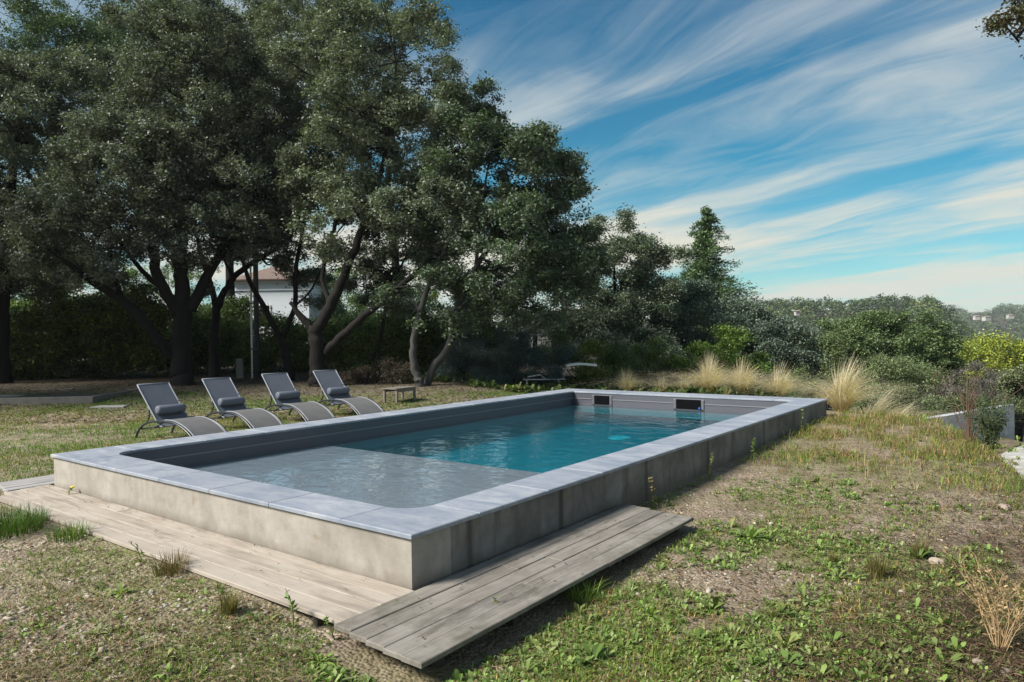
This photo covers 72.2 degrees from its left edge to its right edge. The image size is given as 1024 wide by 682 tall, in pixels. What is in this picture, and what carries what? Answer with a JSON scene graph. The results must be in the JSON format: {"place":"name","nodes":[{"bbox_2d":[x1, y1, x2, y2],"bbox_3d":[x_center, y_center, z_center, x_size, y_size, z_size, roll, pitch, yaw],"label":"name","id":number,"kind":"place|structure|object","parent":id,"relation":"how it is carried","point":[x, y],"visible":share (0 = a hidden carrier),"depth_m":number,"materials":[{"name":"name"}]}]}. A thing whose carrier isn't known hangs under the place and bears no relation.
{"place":"outdoors","nodes":[
{"label":"outdoors","id":0,"kind":"place"},
{"bbox_2d":[0,308,1023,681],"bbox_3d":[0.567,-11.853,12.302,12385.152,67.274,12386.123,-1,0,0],"label":"ground","id":1,"kind":"structure","parent":0,"point":[360,658],"depth_m":5.86,"materials":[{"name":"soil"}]},
{"bbox_2d":[0,499,53,539],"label":"grass tuft","id":2,"kind":"object","parent":1,"relation":"on","point":[7,526],"visible":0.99,"depth_m":6.46,"materials":[{"name":"green plant"}]},
{"bbox_2d":[0,474,53,491],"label":"wooden deck","id":3,"kind":"structure","parent":1,"relation":"on","point":[12,485],"depth_m":8.48,"materials":[{"name":"grey wood"}]},
{"bbox_2d":[15,509,51,523],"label":"grass tuft","id":4,"kind":"object","parent":1,"relation":"on","point":[39,513],"visible":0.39,"depth_m":6.84,"materials":[{"name":"green plant"}]},
{"bbox_2d":[10,262,78,327],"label":"tree","id":5,"kind":"object","parent":1,"relation":"on","point":[21,297],"depth_m":49.20,"materials":[{"name":"green plant"}]},
{"bbox_2d":[9,261,116,318],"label":"tree","id":6,"kind":"object","parent":1,"relation":"on","point":[13,303],"visible":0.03,"depth_m":43.10,"materials":[{"name":"green plant"}]},
{"bbox_2d":[37,518,96,542],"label":"grass tuft","id":7,"kind":"object","parent":1,"relation":"on","point":[71,530],"visible":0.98,"depth_m":6.22,"materials":[{"name":"green plant"}]},
{"bbox_2d":[0,388,137,403],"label":"raised bed","id":8,"kind":"object","parent":1,"relation":"on","point":[62,398],"visible":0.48,"depth_m":18.20,"materials":[{"name":"grey concrete"}]},
{"bbox_2d":[0,38,140,383],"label":"oak tree","id":9,"kind":"object","parent":1,"relation":"on","point":[28,79],"visible":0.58,"depth_m":23.41,"materials":[{"name":"green plant"}]},
{"bbox_2d":[0,0,188,317],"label":"tree","id":10,"kind":"object","parent":1,"relation":"on","point":[43,22],"visible":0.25,"depth_m":31.30,"materials":[{"name":"green plant"}]},
{"bbox_2d":[9,274,198,379],"bbox_3d":[-16.653,-0.223,26.911,9.304,4.802,4.037,-1,0,0],"label":"hedge","id":11,"kind":"object","parent":1,"relation":"on","point":[104,333],"visible":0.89,"depth_m":26.19,"materials":[{"name":"green plant"}]},
{"bbox_2d":[90,405,128,408],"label":"paving slab","id":12,"kind":"structure","parent":1,"relation":"on","point":[109,406],"depth_m":17.20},
{"bbox_2d":[128,541,143,559],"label":"weed","id":13,"kind":"object","parent":1,"relation":"on","point":[141,552],"visible":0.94,"depth_m":5.56,"materials":[{"name":"green plant"}]},
{"bbox_2d":[86,257,225,330],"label":"tree","id":14,"kind":"object","parent":1,"relation":"on","point":[134,273],"visible":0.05,"depth_m":54.34,"materials":[{"name":"green plant"}]},
{"bbox_2d":[0,0,314,385],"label":"oak tree","id":15,"kind":"object","parent":1,"relation":"on","point":[146,171],"visible":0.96,"depth_m":20.91,"materials":[{"name":"green plant"}]},
{"bbox_2d":[0,514,319,681],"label":"weeds","id":16,"kind":"object","parent":1,"relation":"on","point":[120,584],"visible":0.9,"depth_m":4.34,"materials":[{"name":"green plant"}]},
{"bbox_2d":[143,548,194,577],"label":"grass tuft","id":17,"kind":"object","parent":1,"relation":"on","point":[170,567],"visible":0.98,"depth_m":5.26,"materials":[{"name":"brown plant"}]},
{"bbox_2d":[135,382,227,437],"bbox_3d":[-5.933,1.272,12.647,1.842,0.986,0.733,-1,0,32],"label":"sun lounger","id":18,"kind":"object","parent":1,"relation":"on","point":[166,408],"visible":0.89,"depth_m":12.73,"materials":[{"name":"fabric"}]},
{"bbox_2d":[0,484,412,626],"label":"wooden deck","id":19,"kind":"structure","parent":1,"relation":"on","point":[318,592],"depth_m":5.47,"materials":[{"name":"beige wood"}]},
{"bbox_2d":[86,0,358,365],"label":"tree","id":20,"kind":"object","parent":1,"relation":"on","point":[260,24],"visible":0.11,"depth_m":30.94,"materials":[{"name":"green plant"}]},
{"bbox_2d":[211,588,245,615],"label":"grass tuft","id":21,"kind":"object","parent":1,"relation":"on","point":[227,605],"visible":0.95,"depth_m":4.47,"materials":[{"name":"plant"}]},
{"bbox_2d":[236,358,242,377],"bbox_3d":[-9.703,1.071,25.007,0.220,0.900,0.100,-1,0,0],"label":"marker stone","id":22,"kind":"object","parent":1,"relation":"on","point":[239,367],"visible":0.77,"depth_m":24.96,"materials":[{"name":"grey stone"}]},
{"bbox_2d":[202,377,283,428],"bbox_3d":[-5.328,1.240,13.866,1.842,0.986,0.733,-1,0,36],"label":"sun lounger","id":23,"kind":"object","parent":1,"relation":"on","point":[228,400],"visible":0.93,"depth_m":13.94,"materials":[{"name":"metal"}]},
{"bbox_2d":[140,15,360,377],"bbox_3d":[-9.083,-4.902,24.503,8.141,13.106,5.184,-1,0,0],"label":"oak tree","id":24,"kind":"object","parent":1,"relation":"on","point":[288,88],"visible":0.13,"depth_m":24.33,"materials":[{"name":"green plant"}]},
{"bbox_2d":[249,176,259,377],"bbox_3d":[-8.992,-2.347,24.481,0.300,7.700,0.195,-1,0,0],"label":"utility pole","id":25,"kind":"object","parent":1,"relation":"on","point":[256,349],"visible":0.57,"depth_m":24.42,"materials":[{"name":"grey wood"}]},
{"bbox_2d":[0,369,512,423],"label":"leaf litter","id":26,"kind":"object","parent":1,"relation":"on","point":[135,384],"visible":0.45,"depth_m":18.90,"materials":[{"name":"brown plant"}]},
{"bbox_2d":[0,388,530,481],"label":"lawn grass","id":27,"kind":"structure","parent":1,"relation":"on","point":[136,427],"depth_m":14.65,"materials":[{"name":"green plant"}]},
{"bbox_2d":[165,291,381,373],"bbox_3d":[-9.051,0.026,29.410,11.584,4.437,4.892,-1,0,0],"label":"hedge","id":28,"kind":"object","parent":1,"relation":"on","point":[234,335],"visible":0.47,"depth_m":28.45,"materials":[{"name":"green plant"}]},
{"bbox_2d":[225,267,332,338],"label":"house","id":29,"kind":"structure","parent":1,"relation":"on","point":[275,296],"depth_m":45.98,"materials":[{"name":"paint"}]},
{"bbox_2d":[259,305,270,323],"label":"window","id":30,"kind":"structure","parent":29,"relation":"in","point":[269,306],"depth_m":45.95,"materials":[{"name":"white glass"}]},
{"bbox_2d":[283,588,298,628],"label":"weed","id":31,"kind":"object","parent":1,"relation":"on","point":[288,597],"visible":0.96,"depth_m":4.33,"materials":[{"name":"green plant"}]},
{"bbox_2d":[213,109,375,379],"bbox_3d":[-7.239,-2.918,23.240,5.925,8.940,4.061,-1,0,0],"label":"oak tree","id":32,"kind":"object","parent":1,"relation":"on","point":[286,354],"visible":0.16,"depth_m":23.38,"materials":[{"name":"green plant"}]},
{"bbox_2d":[261,372,335,421],"bbox_3d":[-4.561,1.195,14.937,1.842,0.986,0.733,0,1,41],"label":"sun lounger","id":33,"kind":"object","parent":1,"relation":"on","point":[284,393],"visible":0.94,"depth_m":15.03,"materials":[{"name":"metal"}]},
{"bbox_2d":[323,615,342,639],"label":"weed","id":34,"kind":"object","parent":1,"relation":"on","point":[328,624],"visible":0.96,"depth_m":4.23,"materials":[{"name":"green plant"}]},
{"bbox_2d":[0,380,691,681],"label":"turf grass","id":35,"kind":"structure","parent":1,"relation":"on","point":[197,669],"depth_m":4.12,"materials":[{"name":"green plant"}]},
{"bbox_2d":[313,369,384,414],"bbox_3d":[-3.681,1.163,15.764,1.842,0.986,0.733,0,1,41],"label":"sun lounger","id":36,"kind":"object","parent":1,"relation":"on","point":[335,389],"visible":0.91,"depth_m":15.86,"materials":[{"name":"metal"}]},
{"bbox_2d":[245,0,489,386],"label":"oak tree","id":37,"kind":"object","parent":1,"relation":"on","point":[340,128],"visible":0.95,"depth_m":20.44,"materials":[{"name":"green plant"}]},
{"bbox_2d":[315,262,443,322],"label":"tree","id":38,"kind":"object","parent":1,"relation":"on","point":[341,308],"visible":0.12,"depth_m":50.37,"materials":[{"name":"green plant"}]},
{"bbox_2d":[337,355,422,384],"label":"shrub","id":39,"kind":"object","parent":1,"relation":"on","point":[400,375],"visible":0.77,"depth_m":21.76,"materials":[{"name":"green plant"}]},
{"bbox_2d":[290,0,489,315],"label":"tree","id":40,"kind":"object","parent":1,"relation":"on","point":[384,49],"visible":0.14,"depth_m":30.61,"materials":[{"name":"green plant"}]},
{"bbox_2d":[328,205,457,373],"bbox_3d":[-3.759,-1.782,23.568,4.902,6.374,3.383,-1,0,0],"label":"oak tree","id":41,"kind":"object","parent":1,"relation":"on","point":[367,262],"visible":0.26,"depth_m":23.45,"materials":[{"name":"green plant"}]},
{"bbox_2d":[382,386,416,402],"bbox_3d":[-2.831,1.345,17.680,0.480,0.360,0.800,-1,0,31],"label":"side table","id":42,"kind":"object","parent":1,"relation":"on","point":[401,389],"visible":0.98,"depth_m":17.56,"materials":[{"name":"beige wood"}]},
{"bbox_2d":[329,299,515,374],"bbox_3d":[-3.263,0.468,26.365,7.508,4.161,4.351,-1,0,0],"label":"hedge","id":43,"kind":"object","parent":1,"relation":"on","point":[396,340],"visible":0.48,"depth_m":25.66,"materials":[{"name":"green plant"}]},
{"bbox_2d":[50,388,827,590],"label":"swimming pool","id":44,"kind":"structure","parent":1,"relation":"on","point":[426,523],"depth_m":7.92,"materials":[{"name":"concrete"}]},
{"bbox_2d":[211,404,748,483],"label":"water","id":45,"kind":"structure","parent":44,"relation":"in","point":[621,411],"depth_m":13.05,"materials":[{"name":"blue liquid"}]},
{"bbox_2d":[362,70,617,386],"bbox_3d":[-0.667,-3.072,20.476,6.627,9.230,4.684,-1,0,32],"label":"oak tree","id":46,"kind":"object","parent":1,"relation":"on","point":[515,213],"visible":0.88,"depth_m":19.89,"materials":[{"name":"green plant"}]},
{"bbox_2d":[425,324,578,386],"bbox_3d":[-0.279,0.806,22.814,5.044,2.832,3.944,-1,0,0],"label":"shrub","id":47,"kind":"object","parent":1,"relation":"on","point":[504,362],"visible":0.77,"depth_m":22.37,"materials":[{"name":"green plant"}]},
{"bbox_2d":[0,467,1022,681],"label":"pebbles","id":48,"kind":"object","parent":1,"relation":"on","point":[267,611],"visible":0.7,"depth_m":4.59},
{"bbox_2d":[0,422,1023,681],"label":"dry thatch","id":49,"kind":"object","parent":1,"relation":"on","point":[150,654],"visible":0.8,"depth_m":4.19,"materials":[{"name":"plant"}]},
{"bbox_2d":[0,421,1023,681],"bbox_3d":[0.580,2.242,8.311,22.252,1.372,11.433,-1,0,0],"label":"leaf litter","id":50,"kind":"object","parent":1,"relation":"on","point":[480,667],"visible":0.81,"depth_m":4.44,"materials":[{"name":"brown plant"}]},
{"bbox_2d":[334,504,693,668],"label":"wooden deck","id":51,"kind":"structure","parent":1,"relation":"on","point":[447,617],"depth_m":4.72,"materials":[{"name":"grey wood"}]},
{"bbox_2d":[84,501,671,638],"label":"fallen leaves","id":52,"kind":"object","parent":51,"relation":"on","point":[365,578],"visible":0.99,"depth_m":5.24,"materials":[{"name":"brown plant"}]},
{"bbox_2d":[433,268,605,357],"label":"tree","id":53,"kind":"object","parent":1,"relation":"on","point":[535,332],"visible":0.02,"depth_m":42.28,"materials":[{"name":"green plant"}]},
{"bbox_2d":[523,363,596,383],"bbox_3d":[1.508,1.094,22.308,2.320,0.770,0.700,-1,0,0],"label":"shaded lounger","id":54,"kind":"object","parent":1,"relation":"on","point":[567,366],"visible":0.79,"depth_m":22.02,"materials":[{"name":"fabric"}]},
{"bbox_2d":[561,577,613,605],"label":"grass tuft","id":55,"kind":"object","parent":1,"relation":"on","point":[579,594],"visible":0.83,"depth_m":4.92,"materials":[{"name":"green plant"}]},
{"bbox_2d":[570,337,614,383],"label":"shrub","id":56,"kind":"object","parent":1,"relation":"on","point":[595,347],"visible":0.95,"depth_m":23.30,"materials":[{"name":"green plant"}]},
{"bbox_2d":[410,367,789,396],"bbox_3d":[3.744,1.819,22.495,15.076,1.940,9.778,-1,0,0],"label":"ground cover","id":57,"kind":"object","parent":1,"relation":"on","point":[580,383],"visible":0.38,"depth_m":20.95,"materials":[{"name":"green plant"}]},
{"bbox_2d":[529,202,693,377],"bbox_3d":[3.775,-1.720,27.525,6.660,7.470,5.575,-1,0,0],"label":"oak tree","id":58,"kind":"object","parent":1,"relation":"on","point":[617,313],"visible":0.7,"depth_m":27.04,"materials":[{"name":"green plant"}]},
{"bbox_2d":[545,330,685,382],"bbox_3d":[3.801,0.630,24.604,5.435,2.228,3.861,-1,0,0],"label":"shrub","id":59,"kind":"object","parent":1,"relation":"on","point":[615,357],"visible":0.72,"depth_m":24.36,"materials":[{"name":"green plant"}]},
{"bbox_2d":[583,367,677,390],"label":"feather grass","id":60,"kind":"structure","parent":1,"relation":"on","point":[628,387],"depth_m":20.53,"materials":[{"name":"beige plant"}]},
{"bbox_2d":[648,476,657,507],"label":"weed","id":61,"kind":"object","parent":1,"relation":"on","point":[652,489],"visible":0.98,"depth_m":7.27,"materials":[{"name":"green plant"}]},
{"bbox_2d":[296,414,1023,681],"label":"weeds","id":62,"kind":"object","parent":1,"relation":"on","point":[597,652],"visible":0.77,"depth_m":4.32,"materials":[{"name":"green plant"}]},
{"bbox_2d":[617,375,722,391],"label":"feather grass","id":63,"kind":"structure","parent":1,"relation":"on","point":[662,384],"depth_m":20.56,"materials":[{"name":"beige plant"}]},
{"bbox_2d":[620,378,735,390],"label":"feather grass","id":64,"kind":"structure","parent":1,"relation":"on","point":[680,385],"depth_m":20.18,"materials":[{"name":"beige plant"}]},
{"bbox_2d":[638,271,765,377],"bbox_3d":[8.009,-0.092,29.946,7.235,5.885,3.932,-1,0,-14],"label":"oak tree","id":65,"kind":"object","parent":1,"relation":"on","point":[701,294],"visible":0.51,"depth_m":29.22,"materials":[{"name":"green plant"}]},
{"bbox_2d":[640,205,773,342],"bbox_3d":[10.176,-2.080,37.298,6.814,10.122,6.533,-1,0,-31],"label":"conifer tree","id":66,"kind":"object","parent":1,"relation":"on","point":[704,246],"visible":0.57,"depth_m":36.47,"materials":[{"name":"green plant"}]},
{"bbox_2d":[707,453,713,479],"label":"weed","id":67,"kind":"object","parent":1,"relation":"on","point":[710,464],"visible":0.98,"depth_m":8.53,"materials":[{"name":"green plant"}]},
{"bbox_2d":[666,322,777,386],"bbox_3d":[7.180,1.034,24.140,3.726,3.432,2.574,-1,0,22],"label":"shrub","id":68,"kind":"object","parent":1,"relation":"on","point":[729,344],"visible":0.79,"depth_m":23.97,"materials":[{"name":"green plant"}]},
{"bbox_2d":[623,354,820,393],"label":"feather grass","id":69,"kind":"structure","parent":1,"relation":"on","point":[738,383],"depth_m":19.21,"materials":[{"name":"beige plant"}]},
{"bbox_2d":[585,347,904,392],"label":"feather grass","id":70,"kind":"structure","parent":1,"relation":"on","point":[706,378],"depth_m":19.50,"materials":[{"name":"beige plant"}]},
{"bbox_2d":[751,437,755,458],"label":"weed","id":71,"kind":"object","parent":1,"relation":"on","point":[753,444],"visible":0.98,"depth_m":9.77,"materials":[{"name":"green plant"}]},
{"bbox_2d":[713,302,849,392],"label":"oak tree","id":72,"kind":"object","parent":1,"relation":"on","point":[780,345],"visible":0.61,"depth_m":28.12,"materials":[{"name":"green plant"}]},
{"bbox_2d":[794,310,799,315],"bbox_3d":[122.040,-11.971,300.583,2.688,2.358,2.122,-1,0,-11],"label":"villa","id":73,"kind":"object","parent":1,"relation":"on","point":[796,312],"visible":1,"depth_m":300.00,"materials":[{"name":"paint"}]},
{"bbox_2d":[780,328,863,411],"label":"shrub","id":74,"kind":"object","parent":1,"relation":"on","point":[835,346],"visible":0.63,"depth_m":18.93,"materials":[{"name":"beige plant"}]},
{"bbox_2d":[691,362,957,396],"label":"feather grass","id":75,"kind":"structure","parent":1,"relation":"on","point":[778,388],"depth_m":18.51,"materials":[{"name":"beige plant"}]},
{"bbox_2d":[828,551,838,563],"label":"grass tuft","id":76,"kind":"object","parent":1,"relation":"on","point":[830,557],"visible":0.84,"depth_m":5.52,"materials":[{"name":"green plant"}]},
{"bbox_2d":[676,293,1023,431],"bbox_3d":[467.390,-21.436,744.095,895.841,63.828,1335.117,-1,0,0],"label":"wood","id":77,"kind":"object","parent":1,"relation":"on","point":[813,307],"visible":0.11,"depth_m":322.74,"materials":[{"name":"green plant"}]},
{"bbox_2d":[861,548,892,578],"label":"grass tuft","id":78,"kind":"object","parent":1,"relation":"on","point":[879,568],"visible":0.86,"depth_m":5.13,"materials":[{"name":"plant"}]},
{"bbox_2d":[740,405,1023,528],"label":"golden grass","id":79,"kind":"structure","parent":1,"relation":"on","point":[824,434],"depth_m":10.15,"materials":[{"name":"plant"}]},
{"bbox_2d":[756,429,1023,681],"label":"dry straw","id":80,"kind":"object","parent":1,"relation":"on","point":[980,654],"visible":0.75,"depth_m":4.33,"materials":[{"name":"plant"}]},
{"bbox_2d":[812,306,972,414],"bbox_3d":[16.523,1.155,29.738,8.384,5.394,4.698,-1,0,10],"label":"oak tree","id":81,"kind":"object","parent":1,"relation":"on","point":[919,342],"visible":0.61,"depth_m":29.25,"materials":[{"name":"green plant"}]},
{"bbox_2d":[855,397,944,416],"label":"shrub","id":82,"kind":"object","parent":1,"relation":"on","point":[920,410],"visible":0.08,"depth_m":18.99,"materials":[{"name":"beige plant"}]},
{"bbox_2d":[841,350,964,415],"bbox_3d":[11.461,1.491,20.981,3.353,2.607,2.802,-1,0,0],"label":"shrub","id":83,"kind":"object","parent":1,"relation":"on","point":[898,365],"visible":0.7,"depth_m":20.58,"materials":[{"name":"green plant"}]},
{"bbox_2d":[908,534,931,557],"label":"grass tuft","id":84,"kind":"object","parent":1,"relation":"on","point":[916,549],"visible":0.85,"depth_m":5.65,"materials":[{"name":"green plant"}]},
{"bbox_2d":[928,557,944,564],"bbox_3d":[3.318,1.725,5.480,0.120,0.062,0.083,0,1,42],"label":"rock","id":85,"kind":"object","parent":1,"relation":"on","point":[933,559],"visible":0.7,"depth_m":5.47,"materials":[{"name":"beige stone"}]},
{"bbox_2d":[879,413,1023,477],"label":"weeds","id":86,"kind":"object","parent":1,"relation":"on","point":[1009,450],"visible":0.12,"depth_m":16.94,"materials":[{"name":"green plant"}]},
{"bbox_2d":[918,391,1003,414],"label":"shrub","id":87,"kind":"object","parent":1,"relation":"on","point":[959,402],"visible":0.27,"depth_m":21.83,"materials":[{"name":"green plant"}]},
{"bbox_2d":[918,358,1014,413],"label":"shrub","id":88,"kind":"object","parent":1,"relation":"on","point":[988,379],"visible":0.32,"depth_m":25.78,"materials":[{"name":"green plant"}]},
{"bbox_2d":[925,404,1013,439],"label":"retaining wall","id":89,"kind":"structure","parent":1,"relation":"on","point":[1008,431],"depth_m":18.83,"materials":[{"name":"grey concrete"}]},
{"bbox_2d":[973,315,979,319],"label":"villa","id":90,"kind":"object","parent":1,"relation":"on","point":[976,317],"visible":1,"depth_m":619.95,"materials":[{"name":"paint"}]},
{"bbox_2d":[931,366,1023,441],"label":"dry bush","id":91,"kind":"object","parent":1,"relation":"on","point":[968,436],"visible":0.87,"depth_m":10.62,"materials":[{"name":"brown plant"}]},
{"bbox_2d":[971,658,984,667],"bbox_3d":[2.534,1.760,3.823,0.081,0.063,0.108,-1,0,16],"label":"rock","id":92,"kind":"object","parent":1,"relation":"on","point":[979,660],"visible":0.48,"depth_m":3.81,"materials":[{"name":"grey stone"}]},
{"bbox_2d":[940,545,1023,652],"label":"dry plant","id":93,"kind":"object","parent":1,"relation":"on","point":[997,633],"visible":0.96,"depth_m":4.00,"materials":[{"name":"beige plant"}]},
{"bbox_2d":[957,390,1015,449],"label":"broom bush","id":94,"kind":"object","parent":1,"relation":"on","point":[996,421],"visible":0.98,"depth_m":10.14,"materials":[{"name":"green plant"}]},
{"bbox_2d":[982,316,990,320],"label":"villa","id":95,"kind":"object","parent":1,"relation":"on","point":[986,318],"visible":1,"depth_m":640.14,"materials":[{"name":"paint"}]},
{"bbox_2d":[953,324,1023,399],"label":"shrub","id":96,"kind":"object","parent":1,"relation":"on","point":[1005,354],"visible":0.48,"depth_m":56.60,"materials":[{"name":"green plant"}]},
{"bbox_2d":[975,0,1023,58],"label":"tree","id":97,"kind":"object","parent":1,"relation":"on","point":[1007,19],"visible":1,"depth_m":5.65,"materials":[{"name":"green plant"}]},
{"bbox_2d":[997,503,1010,510],"bbox_3d":[4.984,1.689,7.099,0.106,0.082,0.144,-1,0,9],"label":"rock","id":98,"kind":"object","parent":1,"relation":"on","point":[1004,506],"visible":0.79,"depth_m":7.06,"materials":[{"name":"beige stone"}]},
{"bbox_2d":[986,363,1023,441],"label":"olive tree","id":99,"kind":"object","parent":1,"relation":"on","point":[1011,378],"visible":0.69,"depth_m":32.58,"materials":[{"name":"green plant"}]},
{"bbox_2d":[1001,667,1013,676],"bbox_3d":[2.624,1.770,3.739,0.108,0.059,0.080,-1,0,-13],"label":"rock","id":100,"kind":"object","parent":1,"relation":"on","point":[1005,668],"visible":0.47,"depth_m":3.72,"materials":[{"name":"grey stone"}]},
{"bbox_2d":[1006,314,1013,318],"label":"villa","id":101,"kind":"object","parent":1,"relation":"on","point":[1010,316],"visible":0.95,"depth_m":700.00,"materials":[{"name":"paint"}]},
{"bbox_2d":[0,0,1023,320],"label":"sky","id":102,"kind":"structure","parent":0,"point":[846,150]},
{"bbox_2d":[685,354,983,411],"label":"feather grass","id":103,"kind":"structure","parent":0,"point":[843,397],"depth_m":14.81,"materials":[{"name":"beige plant"}]},
{"bbox_2d":[884,401,952,417],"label":"feather grass","id":104,"kind":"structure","parent":0,"point":[905,409],"depth_m":14.86,"materials":[{"name":"beige plant"}]},
{"bbox_2d":[829,389,1023,422],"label":"feather grass","id":105,"kind":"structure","parent":0,"point":[882,407],"depth_m":15.62,"materials":[{"name":"beige plant"}]},
{"bbox_2d":[1001,445,1023,478],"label":"gravel path","id":106,"kind":"structure","parent":0,"point":[1013,455],"depth_m":16.21,"materials":[{"name":"grey gravel"}]}
]}

